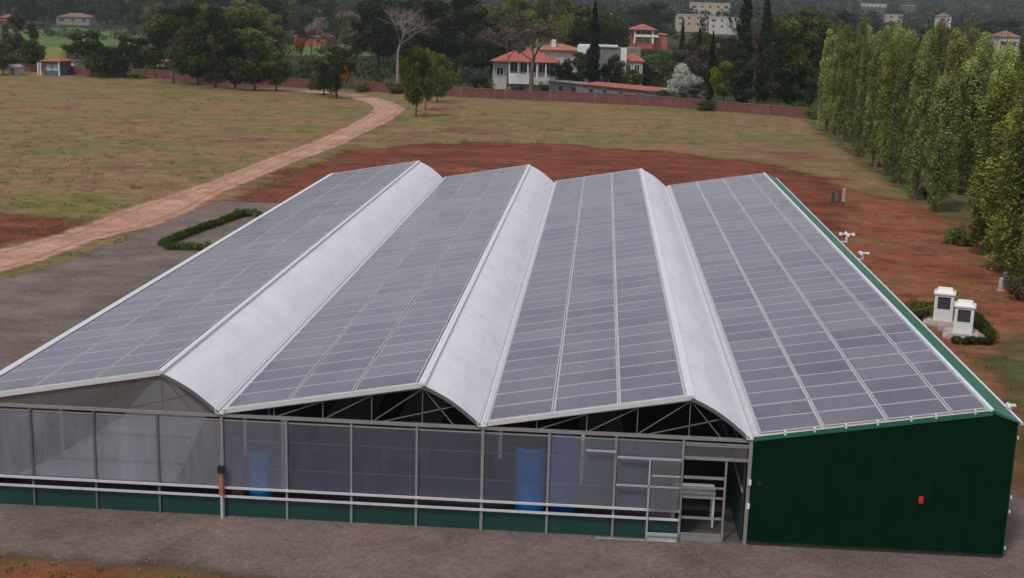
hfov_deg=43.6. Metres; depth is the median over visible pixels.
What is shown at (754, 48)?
broadleaf tree
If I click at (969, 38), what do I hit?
broadleaf tree
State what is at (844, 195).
marker post
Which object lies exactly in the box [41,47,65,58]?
yellow field
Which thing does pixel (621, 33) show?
broadleaf tree
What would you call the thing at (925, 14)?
distant wood
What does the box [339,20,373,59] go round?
broadleaf tree
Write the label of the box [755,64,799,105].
broadleaf tree
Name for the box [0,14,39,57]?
broadleaf tree
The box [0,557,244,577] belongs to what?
worn red soil
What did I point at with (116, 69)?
broadleaf tree
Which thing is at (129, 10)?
broadleaf tree
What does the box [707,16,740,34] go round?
apartment building
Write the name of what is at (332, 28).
conifer tree
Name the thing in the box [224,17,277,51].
broadleaf tree
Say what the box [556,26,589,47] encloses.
broadleaf tree
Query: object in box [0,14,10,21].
house
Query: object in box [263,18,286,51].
broadleaf tree
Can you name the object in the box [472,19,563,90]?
bare tree
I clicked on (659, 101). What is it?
boundary wall
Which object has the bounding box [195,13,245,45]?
broadleaf tree
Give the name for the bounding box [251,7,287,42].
broadleaf tree
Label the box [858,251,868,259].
vent fitting
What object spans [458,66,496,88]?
shrub
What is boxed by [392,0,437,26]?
broadleaf tree
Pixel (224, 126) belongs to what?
ground
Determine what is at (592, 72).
cypress tree
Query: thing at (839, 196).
marker post
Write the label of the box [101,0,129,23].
broadleaf tree
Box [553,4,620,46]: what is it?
broadleaf tree
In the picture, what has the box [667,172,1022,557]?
metal shed
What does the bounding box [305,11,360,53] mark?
tree
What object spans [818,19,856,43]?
broadleaf tree
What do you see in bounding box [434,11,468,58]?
broadleaf tree
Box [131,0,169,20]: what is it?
broadleaf tree
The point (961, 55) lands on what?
poplar tree
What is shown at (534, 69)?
window
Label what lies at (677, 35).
broadleaf tree
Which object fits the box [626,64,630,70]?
window
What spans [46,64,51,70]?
window
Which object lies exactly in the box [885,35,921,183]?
poplar tree
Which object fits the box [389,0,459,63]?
broadleaf tree
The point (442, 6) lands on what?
broadleaf tree
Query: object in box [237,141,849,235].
red soil
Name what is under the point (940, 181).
poplar tree
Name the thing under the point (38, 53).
broadleaf tree
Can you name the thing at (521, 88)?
shrub
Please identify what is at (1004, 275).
marker post
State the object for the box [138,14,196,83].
broadleaf tree
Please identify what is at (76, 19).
house
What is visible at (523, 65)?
window
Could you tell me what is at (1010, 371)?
green verge
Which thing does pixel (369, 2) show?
broadleaf tree
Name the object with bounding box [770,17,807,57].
broadleaf tree
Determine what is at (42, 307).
gravel yard
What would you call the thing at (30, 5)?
broadleaf tree
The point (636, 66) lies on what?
window
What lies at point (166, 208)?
dirt road
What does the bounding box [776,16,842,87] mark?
broadleaf tree
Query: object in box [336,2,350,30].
conifer tree
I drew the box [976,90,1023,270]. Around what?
poplar tree
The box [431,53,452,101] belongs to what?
broadleaf tree
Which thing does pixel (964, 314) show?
cooling unit
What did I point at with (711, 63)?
cypress tree
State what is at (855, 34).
poplar tree
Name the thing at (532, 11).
broadleaf tree
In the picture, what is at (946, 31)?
poplar tree
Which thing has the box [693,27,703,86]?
cypress tree
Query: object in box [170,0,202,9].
broadleaf tree
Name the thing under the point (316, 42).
house
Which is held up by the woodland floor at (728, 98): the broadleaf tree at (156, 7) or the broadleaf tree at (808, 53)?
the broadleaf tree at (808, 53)
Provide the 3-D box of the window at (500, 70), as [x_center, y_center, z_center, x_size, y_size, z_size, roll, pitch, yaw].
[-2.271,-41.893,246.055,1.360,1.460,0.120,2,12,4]
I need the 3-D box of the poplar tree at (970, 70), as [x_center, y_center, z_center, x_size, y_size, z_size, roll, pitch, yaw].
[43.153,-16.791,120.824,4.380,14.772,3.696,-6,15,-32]
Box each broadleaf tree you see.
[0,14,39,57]
[0,42,19,74]
[11,0,19,16]
[15,0,44,22]
[16,40,46,63]
[51,0,83,14]
[59,31,113,76]
[86,0,120,23]
[93,0,119,25]
[100,0,130,23]
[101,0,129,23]
[103,53,127,77]
[112,35,138,67]
[123,0,149,27]
[127,0,147,13]
[127,37,157,68]
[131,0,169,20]
[138,3,166,25]
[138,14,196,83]
[150,5,203,53]
[153,0,173,9]
[155,8,193,55]
[160,37,183,67]
[162,1,177,11]
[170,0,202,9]
[177,5,257,87]
[186,41,216,84]
[191,29,220,51]
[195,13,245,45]
[197,36,218,70]
[198,4,210,11]
[213,41,255,88]
[215,0,232,6]
[216,28,278,58]
[221,7,232,12]
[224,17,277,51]
[228,0,261,9]
[228,32,280,90]
[230,7,262,26]
[232,8,275,36]
[245,0,286,18]
[246,41,267,60]
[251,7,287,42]
[256,51,293,90]
[257,0,291,31]
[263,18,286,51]
[279,0,301,28]
[292,0,345,33]
[296,24,327,69]
[306,55,344,94]
[316,45,356,97]
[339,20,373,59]
[341,12,359,36]
[350,2,410,63]
[357,0,395,25]
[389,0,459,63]
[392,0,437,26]
[396,18,436,50]
[398,20,436,38]
[399,45,434,116]
[412,47,439,109]
[420,0,491,73]
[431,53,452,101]
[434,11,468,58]
[439,1,460,14]
[448,4,513,74]
[470,22,510,71]
[500,2,536,25]
[506,13,544,50]
[515,7,547,20]
[520,28,554,48]
[546,62,578,80]
[547,21,563,38]
[548,0,579,18]
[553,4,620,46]
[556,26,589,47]
[556,52,587,81]
[569,15,617,44]
[583,12,621,35]
[600,59,622,83]
[602,54,625,83]
[611,13,630,46]
[620,69,644,84]
[628,2,677,37]
[634,11,663,27]
[642,62,660,85]
[645,54,675,79]
[667,32,693,56]
[668,44,719,87]
[678,34,733,85]
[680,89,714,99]
[689,32,729,61]
[709,60,732,100]
[715,36,737,62]
[726,42,774,87]
[751,28,784,46]
[751,30,818,95]
[753,18,824,73]
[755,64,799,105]
[758,28,824,103]
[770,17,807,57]
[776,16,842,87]
[785,6,820,17]
[788,7,823,17]
[791,65,826,107]
[804,47,822,62]
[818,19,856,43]
[831,9,858,37]
[858,20,888,43]
[904,26,935,42]
[926,54,971,171]
[951,62,987,184]
[962,33,976,47]
[969,27,992,51]
[969,34,978,50]
[972,17,1012,42]
[981,17,1023,44]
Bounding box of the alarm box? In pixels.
[918,496,923,503]
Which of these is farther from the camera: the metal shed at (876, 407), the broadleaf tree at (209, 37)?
the broadleaf tree at (209, 37)
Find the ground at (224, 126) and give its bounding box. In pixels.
[0,0,1023,577]
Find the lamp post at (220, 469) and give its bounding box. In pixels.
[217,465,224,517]
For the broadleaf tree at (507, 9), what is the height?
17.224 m
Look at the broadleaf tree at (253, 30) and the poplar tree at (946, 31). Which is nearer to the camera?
the poplar tree at (946, 31)
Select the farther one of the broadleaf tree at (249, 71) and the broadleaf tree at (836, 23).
the broadleaf tree at (836, 23)
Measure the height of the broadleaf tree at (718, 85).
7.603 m
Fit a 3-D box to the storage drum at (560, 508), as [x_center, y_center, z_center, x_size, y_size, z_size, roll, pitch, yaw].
[1.563,5.731,39.799,0.872,2.940,0.872,2,12,4]
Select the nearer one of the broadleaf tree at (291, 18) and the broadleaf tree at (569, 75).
the broadleaf tree at (569, 75)
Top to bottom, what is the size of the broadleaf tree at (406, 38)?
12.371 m
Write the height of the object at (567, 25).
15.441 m
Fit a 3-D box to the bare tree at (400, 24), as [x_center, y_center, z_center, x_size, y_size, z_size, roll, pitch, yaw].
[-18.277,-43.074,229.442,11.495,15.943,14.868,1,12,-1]
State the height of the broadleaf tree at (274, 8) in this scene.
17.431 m
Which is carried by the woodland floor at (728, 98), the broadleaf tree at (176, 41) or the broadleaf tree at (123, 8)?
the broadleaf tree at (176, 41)
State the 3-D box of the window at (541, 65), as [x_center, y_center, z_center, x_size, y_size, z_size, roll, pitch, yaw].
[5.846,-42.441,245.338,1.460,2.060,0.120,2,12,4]
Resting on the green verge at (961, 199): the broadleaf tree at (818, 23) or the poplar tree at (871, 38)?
the poplar tree at (871, 38)
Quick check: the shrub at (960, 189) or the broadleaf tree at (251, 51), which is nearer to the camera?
the shrub at (960, 189)
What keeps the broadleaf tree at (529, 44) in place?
on the ground at (224, 126)
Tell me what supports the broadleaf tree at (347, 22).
on the green field at (307, 50)
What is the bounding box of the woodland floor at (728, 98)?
[211,72,960,118]
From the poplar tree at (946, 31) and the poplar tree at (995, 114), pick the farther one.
the poplar tree at (946, 31)
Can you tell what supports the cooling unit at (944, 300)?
on the worn red soil at (891, 258)
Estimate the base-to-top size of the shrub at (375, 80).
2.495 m
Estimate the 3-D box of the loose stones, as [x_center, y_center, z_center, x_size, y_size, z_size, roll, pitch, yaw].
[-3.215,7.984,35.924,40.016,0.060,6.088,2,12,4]
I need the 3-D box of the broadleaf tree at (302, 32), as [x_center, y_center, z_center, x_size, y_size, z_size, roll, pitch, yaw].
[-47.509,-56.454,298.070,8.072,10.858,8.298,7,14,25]
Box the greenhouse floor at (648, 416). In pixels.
[0,391,748,541]
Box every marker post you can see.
[830,191,834,202]
[837,189,841,202]
[841,188,845,200]
[996,277,1003,290]
[1002,272,1007,288]
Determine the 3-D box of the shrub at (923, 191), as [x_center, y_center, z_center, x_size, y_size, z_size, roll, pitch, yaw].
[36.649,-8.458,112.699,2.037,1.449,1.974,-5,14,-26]
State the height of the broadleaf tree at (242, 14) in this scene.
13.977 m
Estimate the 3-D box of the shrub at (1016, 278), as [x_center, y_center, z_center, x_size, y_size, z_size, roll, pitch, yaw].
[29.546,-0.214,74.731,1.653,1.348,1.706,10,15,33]
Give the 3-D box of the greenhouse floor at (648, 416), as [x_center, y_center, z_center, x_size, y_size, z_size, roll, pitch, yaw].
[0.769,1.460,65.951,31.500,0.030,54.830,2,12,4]
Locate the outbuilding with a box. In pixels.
[547,80,668,96]
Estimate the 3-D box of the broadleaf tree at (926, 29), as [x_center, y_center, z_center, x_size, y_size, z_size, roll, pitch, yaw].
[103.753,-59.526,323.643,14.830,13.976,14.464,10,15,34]
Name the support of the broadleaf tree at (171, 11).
on the ground at (224, 126)
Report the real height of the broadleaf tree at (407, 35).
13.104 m
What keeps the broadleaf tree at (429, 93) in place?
on the ground at (224, 126)
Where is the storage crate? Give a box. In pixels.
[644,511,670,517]
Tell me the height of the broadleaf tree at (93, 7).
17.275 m
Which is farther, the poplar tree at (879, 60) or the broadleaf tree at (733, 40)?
the broadleaf tree at (733, 40)
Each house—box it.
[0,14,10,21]
[55,13,98,24]
[142,59,170,68]
[293,33,334,45]
[628,24,667,48]
[934,13,952,27]
[989,31,1020,59]
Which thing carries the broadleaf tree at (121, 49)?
on the woodland floor at (728, 98)
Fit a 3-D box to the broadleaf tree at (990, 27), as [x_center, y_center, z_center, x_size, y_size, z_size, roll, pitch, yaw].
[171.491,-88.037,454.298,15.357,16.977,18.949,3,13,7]
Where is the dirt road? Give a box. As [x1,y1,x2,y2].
[0,87,406,271]
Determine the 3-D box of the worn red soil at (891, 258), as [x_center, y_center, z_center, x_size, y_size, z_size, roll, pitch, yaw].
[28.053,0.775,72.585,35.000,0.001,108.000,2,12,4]
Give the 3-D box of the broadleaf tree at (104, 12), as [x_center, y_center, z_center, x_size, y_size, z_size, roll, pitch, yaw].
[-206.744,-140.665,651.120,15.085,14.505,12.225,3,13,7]
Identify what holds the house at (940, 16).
on the ground at (224, 126)
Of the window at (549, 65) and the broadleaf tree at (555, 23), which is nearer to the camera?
the window at (549, 65)
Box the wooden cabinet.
[232,489,245,495]
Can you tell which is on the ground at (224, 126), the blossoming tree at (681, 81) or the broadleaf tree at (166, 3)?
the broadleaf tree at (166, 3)
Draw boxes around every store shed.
[6,64,24,74]
[71,61,77,65]
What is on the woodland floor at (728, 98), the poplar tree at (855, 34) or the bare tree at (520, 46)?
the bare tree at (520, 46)
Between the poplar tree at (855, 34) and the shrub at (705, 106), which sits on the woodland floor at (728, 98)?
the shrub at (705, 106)
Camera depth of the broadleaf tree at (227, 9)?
346.35 m
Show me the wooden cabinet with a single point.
(239, 492)
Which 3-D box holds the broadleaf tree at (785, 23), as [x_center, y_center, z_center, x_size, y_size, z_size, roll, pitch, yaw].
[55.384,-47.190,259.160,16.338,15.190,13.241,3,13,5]
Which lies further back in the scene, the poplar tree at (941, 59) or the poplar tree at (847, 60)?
the poplar tree at (847, 60)
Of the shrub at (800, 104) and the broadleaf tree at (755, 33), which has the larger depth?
the broadleaf tree at (755, 33)
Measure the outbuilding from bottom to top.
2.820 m
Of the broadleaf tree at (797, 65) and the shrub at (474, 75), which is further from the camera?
the shrub at (474, 75)
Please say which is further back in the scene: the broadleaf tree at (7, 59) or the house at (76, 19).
the house at (76, 19)
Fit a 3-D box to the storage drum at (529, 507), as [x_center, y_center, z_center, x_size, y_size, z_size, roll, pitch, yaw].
[0.549,5.979,39.477,0.934,2.540,0.934,2,12,4]
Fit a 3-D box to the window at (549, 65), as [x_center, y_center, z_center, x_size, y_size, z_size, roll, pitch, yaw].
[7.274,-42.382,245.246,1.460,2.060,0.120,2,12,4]
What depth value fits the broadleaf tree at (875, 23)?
596.51 m
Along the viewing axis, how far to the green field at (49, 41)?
462.28 m
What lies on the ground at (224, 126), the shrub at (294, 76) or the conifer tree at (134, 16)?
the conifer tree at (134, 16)
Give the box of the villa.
[490,36,644,89]
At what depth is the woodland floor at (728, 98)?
243.57 m
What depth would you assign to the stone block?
65.63 m
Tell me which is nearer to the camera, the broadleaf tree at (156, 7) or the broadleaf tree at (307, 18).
the broadleaf tree at (307, 18)
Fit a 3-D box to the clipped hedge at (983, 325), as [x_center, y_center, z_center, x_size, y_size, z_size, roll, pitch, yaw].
[24.062,1.837,65.332,0.814,0.883,4.774,3,13,7]
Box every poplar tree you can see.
[816,28,837,130]
[826,24,848,134]
[833,23,860,140]
[845,11,869,147]
[849,24,864,47]
[852,27,879,154]
[855,24,873,111]
[856,30,883,139]
[862,25,895,166]
[871,21,901,130]
[873,29,908,174]
[883,17,916,141]
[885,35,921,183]
[899,33,927,147]
[900,25,939,199]
[917,19,946,162]
[924,62,961,211]
[937,29,950,73]
[939,26,970,171]
[951,32,995,186]
[965,35,996,141]
[965,70,1021,254]
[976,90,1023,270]
[980,35,1014,105]
[981,31,1020,185]
[990,66,1023,277]
[1002,40,1023,97]
[1017,214,1023,268]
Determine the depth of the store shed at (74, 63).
265.44 m
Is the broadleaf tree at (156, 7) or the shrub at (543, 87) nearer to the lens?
the shrub at (543, 87)
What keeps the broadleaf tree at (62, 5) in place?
on the ground at (224, 126)
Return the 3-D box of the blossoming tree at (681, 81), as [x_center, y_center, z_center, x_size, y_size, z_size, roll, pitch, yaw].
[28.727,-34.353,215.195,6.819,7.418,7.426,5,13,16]
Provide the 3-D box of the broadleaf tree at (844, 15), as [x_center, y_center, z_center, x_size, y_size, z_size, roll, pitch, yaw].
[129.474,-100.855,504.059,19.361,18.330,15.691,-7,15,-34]
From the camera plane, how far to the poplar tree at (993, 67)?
137.08 m
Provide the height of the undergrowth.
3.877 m
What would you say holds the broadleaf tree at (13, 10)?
on the ground at (224, 126)
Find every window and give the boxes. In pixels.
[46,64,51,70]
[52,64,57,70]
[497,67,503,74]
[510,62,517,71]
[520,62,526,72]
[529,62,535,72]
[539,63,544,72]
[547,63,553,70]
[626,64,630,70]
[634,64,639,71]
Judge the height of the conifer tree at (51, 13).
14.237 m
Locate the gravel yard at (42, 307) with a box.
[0,201,1023,577]
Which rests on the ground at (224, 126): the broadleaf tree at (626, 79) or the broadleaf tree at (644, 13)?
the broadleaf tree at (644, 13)
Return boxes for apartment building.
[675,14,711,31]
[689,2,730,16]
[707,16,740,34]
[860,3,886,6]
[884,14,902,22]
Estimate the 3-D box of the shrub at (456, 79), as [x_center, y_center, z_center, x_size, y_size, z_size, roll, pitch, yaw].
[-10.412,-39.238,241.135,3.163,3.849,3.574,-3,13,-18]
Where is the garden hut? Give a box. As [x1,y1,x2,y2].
[37,57,73,75]
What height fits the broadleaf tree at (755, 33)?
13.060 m
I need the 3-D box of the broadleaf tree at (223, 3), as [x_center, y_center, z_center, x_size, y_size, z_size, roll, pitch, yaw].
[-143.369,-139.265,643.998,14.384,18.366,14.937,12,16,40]
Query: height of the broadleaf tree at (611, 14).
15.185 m
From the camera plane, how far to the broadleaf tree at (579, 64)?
243.66 m
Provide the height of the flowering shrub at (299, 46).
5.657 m
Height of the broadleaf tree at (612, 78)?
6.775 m
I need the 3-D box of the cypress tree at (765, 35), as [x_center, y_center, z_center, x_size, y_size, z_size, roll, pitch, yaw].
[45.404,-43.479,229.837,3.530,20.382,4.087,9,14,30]
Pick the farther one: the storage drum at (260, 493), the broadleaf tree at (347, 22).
the broadleaf tree at (347, 22)
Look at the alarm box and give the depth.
37.81 m
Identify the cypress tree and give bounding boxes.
[585,1,601,82]
[677,17,684,62]
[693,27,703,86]
[706,30,714,99]
[728,0,756,102]
[752,0,772,101]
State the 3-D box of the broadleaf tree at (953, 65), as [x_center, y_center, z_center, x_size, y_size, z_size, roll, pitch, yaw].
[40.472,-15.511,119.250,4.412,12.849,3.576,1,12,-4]
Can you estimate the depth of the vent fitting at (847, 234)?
66.34 m
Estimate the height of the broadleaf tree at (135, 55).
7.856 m
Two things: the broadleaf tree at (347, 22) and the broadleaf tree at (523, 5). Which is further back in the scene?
the broadleaf tree at (347, 22)
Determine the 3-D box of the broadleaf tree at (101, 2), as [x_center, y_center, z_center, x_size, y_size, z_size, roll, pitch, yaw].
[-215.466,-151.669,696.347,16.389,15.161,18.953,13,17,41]
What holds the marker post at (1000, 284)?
on the green verge at (961, 199)
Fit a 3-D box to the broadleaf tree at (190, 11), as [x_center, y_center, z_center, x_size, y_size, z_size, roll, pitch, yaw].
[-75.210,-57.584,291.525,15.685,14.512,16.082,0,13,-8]
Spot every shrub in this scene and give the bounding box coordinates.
[126,71,145,78]
[203,72,213,82]
[288,74,299,78]
[294,38,305,55]
[344,67,350,85]
[347,81,370,91]
[368,77,383,81]
[385,81,404,93]
[449,71,464,84]
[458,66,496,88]
[510,86,526,90]
[538,82,548,91]
[696,100,715,110]
[790,100,806,106]
[803,107,820,119]
[852,146,863,156]
[904,298,933,319]
[918,186,937,198]
[940,226,966,243]
[945,180,956,191]
[951,233,979,245]
[954,186,967,194]
[1003,275,1023,282]
[1003,277,1023,299]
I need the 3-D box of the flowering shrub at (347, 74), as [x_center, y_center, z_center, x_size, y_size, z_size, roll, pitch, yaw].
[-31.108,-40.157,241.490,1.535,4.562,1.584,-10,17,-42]
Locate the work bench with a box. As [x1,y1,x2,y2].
[671,483,715,527]
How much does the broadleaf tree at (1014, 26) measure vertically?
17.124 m
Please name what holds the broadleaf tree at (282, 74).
on the ground at (224, 126)
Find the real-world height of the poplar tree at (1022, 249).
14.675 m
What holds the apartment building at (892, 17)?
on the ground at (224, 126)
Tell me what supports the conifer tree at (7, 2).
on the ground at (224, 126)
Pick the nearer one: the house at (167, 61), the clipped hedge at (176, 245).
the clipped hedge at (176, 245)
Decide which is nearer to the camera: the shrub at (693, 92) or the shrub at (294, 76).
the shrub at (693, 92)
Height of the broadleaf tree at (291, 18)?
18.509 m
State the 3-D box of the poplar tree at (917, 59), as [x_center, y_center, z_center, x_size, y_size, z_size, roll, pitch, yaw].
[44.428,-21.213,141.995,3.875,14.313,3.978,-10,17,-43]
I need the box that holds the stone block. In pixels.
[937,325,944,330]
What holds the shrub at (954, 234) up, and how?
on the green verge at (961, 199)
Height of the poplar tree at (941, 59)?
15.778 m
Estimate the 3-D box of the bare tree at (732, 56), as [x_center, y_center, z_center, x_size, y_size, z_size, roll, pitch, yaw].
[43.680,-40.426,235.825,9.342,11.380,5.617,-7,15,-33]
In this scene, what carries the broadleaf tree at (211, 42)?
on the woodland floor at (728, 98)
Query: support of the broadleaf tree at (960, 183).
on the green verge at (961, 199)
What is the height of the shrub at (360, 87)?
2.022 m
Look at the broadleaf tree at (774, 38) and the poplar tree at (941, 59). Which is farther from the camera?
the broadleaf tree at (774, 38)
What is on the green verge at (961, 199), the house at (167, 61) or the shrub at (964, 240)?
the shrub at (964, 240)
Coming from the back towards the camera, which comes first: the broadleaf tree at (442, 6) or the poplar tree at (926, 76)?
the broadleaf tree at (442, 6)
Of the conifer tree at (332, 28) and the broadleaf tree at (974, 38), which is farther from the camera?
the conifer tree at (332, 28)
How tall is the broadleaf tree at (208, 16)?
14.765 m
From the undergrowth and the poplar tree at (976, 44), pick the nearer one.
the poplar tree at (976, 44)
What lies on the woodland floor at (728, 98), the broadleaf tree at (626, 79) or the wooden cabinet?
the broadleaf tree at (626, 79)
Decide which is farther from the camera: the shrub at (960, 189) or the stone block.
the shrub at (960, 189)
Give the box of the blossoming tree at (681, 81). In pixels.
[664,62,703,97]
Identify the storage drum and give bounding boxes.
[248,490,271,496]
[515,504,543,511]
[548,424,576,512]
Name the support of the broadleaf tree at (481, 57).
on the ground at (224, 126)
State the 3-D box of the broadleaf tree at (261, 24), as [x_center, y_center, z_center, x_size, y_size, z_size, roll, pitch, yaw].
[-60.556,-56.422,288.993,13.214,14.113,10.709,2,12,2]
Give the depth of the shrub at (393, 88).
225.82 m
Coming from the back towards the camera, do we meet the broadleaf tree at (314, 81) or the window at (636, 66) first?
the window at (636, 66)
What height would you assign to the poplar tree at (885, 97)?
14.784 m
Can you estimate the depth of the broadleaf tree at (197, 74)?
234.00 m
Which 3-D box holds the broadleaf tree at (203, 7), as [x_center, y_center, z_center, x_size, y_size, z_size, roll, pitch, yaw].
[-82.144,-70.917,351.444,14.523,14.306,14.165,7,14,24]
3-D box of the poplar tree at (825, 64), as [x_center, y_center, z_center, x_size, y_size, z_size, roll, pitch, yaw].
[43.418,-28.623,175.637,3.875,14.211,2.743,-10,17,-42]
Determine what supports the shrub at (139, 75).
on the ground at (224, 126)
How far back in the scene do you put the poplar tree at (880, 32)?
162.19 m
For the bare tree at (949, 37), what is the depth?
148.57 m
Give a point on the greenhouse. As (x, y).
(482, 301)
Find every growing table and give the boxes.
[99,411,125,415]
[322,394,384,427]
[392,386,448,431]
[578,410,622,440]
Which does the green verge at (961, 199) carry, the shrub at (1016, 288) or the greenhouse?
the shrub at (1016, 288)
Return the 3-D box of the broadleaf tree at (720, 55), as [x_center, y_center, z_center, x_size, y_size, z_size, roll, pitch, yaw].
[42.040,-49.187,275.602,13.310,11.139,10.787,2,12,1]
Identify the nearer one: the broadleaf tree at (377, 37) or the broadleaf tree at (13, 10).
the broadleaf tree at (377, 37)
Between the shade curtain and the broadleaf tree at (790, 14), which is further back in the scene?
the broadleaf tree at (790, 14)
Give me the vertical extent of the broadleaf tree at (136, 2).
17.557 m
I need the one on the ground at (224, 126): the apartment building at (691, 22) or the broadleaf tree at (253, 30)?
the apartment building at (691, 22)
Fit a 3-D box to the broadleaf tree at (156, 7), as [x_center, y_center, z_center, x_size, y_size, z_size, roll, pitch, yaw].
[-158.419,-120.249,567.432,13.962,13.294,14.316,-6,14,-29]
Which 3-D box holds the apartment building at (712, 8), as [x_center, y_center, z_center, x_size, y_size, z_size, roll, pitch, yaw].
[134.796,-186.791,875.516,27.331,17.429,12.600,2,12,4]
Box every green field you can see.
[0,27,144,46]
[279,44,376,55]
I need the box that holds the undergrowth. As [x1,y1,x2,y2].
[0,22,894,97]
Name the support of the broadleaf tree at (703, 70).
on the woodland floor at (728, 98)
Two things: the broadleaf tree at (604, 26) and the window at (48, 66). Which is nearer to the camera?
the window at (48, 66)
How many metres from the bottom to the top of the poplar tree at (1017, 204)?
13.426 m
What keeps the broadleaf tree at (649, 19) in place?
on the ground at (224, 126)
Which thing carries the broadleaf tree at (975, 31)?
on the ground at (224, 126)
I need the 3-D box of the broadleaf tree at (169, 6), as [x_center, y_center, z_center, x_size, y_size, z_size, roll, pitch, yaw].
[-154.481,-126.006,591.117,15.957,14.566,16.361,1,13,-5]
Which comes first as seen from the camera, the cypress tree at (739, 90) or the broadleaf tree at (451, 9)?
the cypress tree at (739, 90)
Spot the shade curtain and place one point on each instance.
(164, 415)
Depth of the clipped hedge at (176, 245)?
81.01 m
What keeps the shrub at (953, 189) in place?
on the green verge at (961, 199)
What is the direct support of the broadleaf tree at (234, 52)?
on the ground at (224, 126)
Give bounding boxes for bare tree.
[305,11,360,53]
[379,6,439,82]
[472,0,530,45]
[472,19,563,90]
[500,27,526,89]
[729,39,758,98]
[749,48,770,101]
[936,14,972,66]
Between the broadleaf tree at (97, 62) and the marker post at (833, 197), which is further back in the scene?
the broadleaf tree at (97, 62)
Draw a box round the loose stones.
[1,512,1019,577]
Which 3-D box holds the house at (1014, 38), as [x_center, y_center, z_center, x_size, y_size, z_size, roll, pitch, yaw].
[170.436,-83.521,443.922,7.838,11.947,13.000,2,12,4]
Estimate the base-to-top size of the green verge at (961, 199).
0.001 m
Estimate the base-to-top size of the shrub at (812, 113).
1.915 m
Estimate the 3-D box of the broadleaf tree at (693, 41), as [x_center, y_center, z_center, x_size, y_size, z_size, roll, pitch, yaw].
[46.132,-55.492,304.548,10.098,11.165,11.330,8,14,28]
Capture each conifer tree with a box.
[3,0,13,13]
[46,0,56,19]
[126,4,140,37]
[328,12,341,43]
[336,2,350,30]
[429,0,445,33]
[535,1,550,23]
[554,22,566,44]
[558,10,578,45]
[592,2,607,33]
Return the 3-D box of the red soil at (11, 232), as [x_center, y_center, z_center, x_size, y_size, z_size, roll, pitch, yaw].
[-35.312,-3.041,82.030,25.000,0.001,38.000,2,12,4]
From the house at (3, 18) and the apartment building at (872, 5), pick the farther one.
the apartment building at (872, 5)
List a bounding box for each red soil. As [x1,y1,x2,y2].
[0,213,80,245]
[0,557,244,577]
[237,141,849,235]
[820,189,1023,495]
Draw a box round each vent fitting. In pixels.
[839,231,854,242]
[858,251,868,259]
[1005,403,1016,410]
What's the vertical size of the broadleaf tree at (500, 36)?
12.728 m
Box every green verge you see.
[807,121,1011,247]
[980,334,1023,483]
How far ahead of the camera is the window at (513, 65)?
245.67 m
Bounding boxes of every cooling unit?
[923,286,955,327]
[942,299,981,339]
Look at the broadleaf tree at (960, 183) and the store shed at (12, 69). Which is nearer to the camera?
the broadleaf tree at (960, 183)
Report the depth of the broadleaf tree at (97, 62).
246.46 m
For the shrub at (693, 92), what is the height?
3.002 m
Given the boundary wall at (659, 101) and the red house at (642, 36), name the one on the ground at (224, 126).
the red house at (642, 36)
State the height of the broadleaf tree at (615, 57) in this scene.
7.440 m
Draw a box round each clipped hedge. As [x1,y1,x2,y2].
[156,208,251,245]
[162,239,212,250]
[234,208,262,216]
[950,335,993,344]
[973,311,1000,341]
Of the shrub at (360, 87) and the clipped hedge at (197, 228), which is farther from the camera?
the shrub at (360, 87)
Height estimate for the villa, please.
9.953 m
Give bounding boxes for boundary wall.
[0,63,309,87]
[354,80,823,118]
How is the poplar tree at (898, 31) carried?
on the green verge at (961, 199)
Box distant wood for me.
[0,0,1023,38]
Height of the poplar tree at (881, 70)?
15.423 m
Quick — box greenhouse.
[0,161,756,544]
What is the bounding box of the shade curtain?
[122,412,205,419]
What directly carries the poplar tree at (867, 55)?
on the green verge at (961, 199)
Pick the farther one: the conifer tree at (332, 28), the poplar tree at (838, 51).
the conifer tree at (332, 28)
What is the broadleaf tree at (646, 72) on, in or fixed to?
on the woodland floor at (728, 98)
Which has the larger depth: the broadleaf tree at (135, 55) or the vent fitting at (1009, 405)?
the broadleaf tree at (135, 55)
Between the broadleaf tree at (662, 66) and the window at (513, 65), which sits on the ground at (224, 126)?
the broadleaf tree at (662, 66)
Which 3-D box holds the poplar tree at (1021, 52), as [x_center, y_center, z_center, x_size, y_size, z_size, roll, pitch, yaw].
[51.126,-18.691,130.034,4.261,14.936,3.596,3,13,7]
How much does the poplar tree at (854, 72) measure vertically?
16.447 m
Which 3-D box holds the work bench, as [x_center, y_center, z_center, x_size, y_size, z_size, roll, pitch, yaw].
[5.642,6.737,39.925,1.300,1.160,0.700,2,12,4]
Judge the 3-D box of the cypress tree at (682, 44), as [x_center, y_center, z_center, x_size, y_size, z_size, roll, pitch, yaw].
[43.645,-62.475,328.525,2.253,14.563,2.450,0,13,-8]

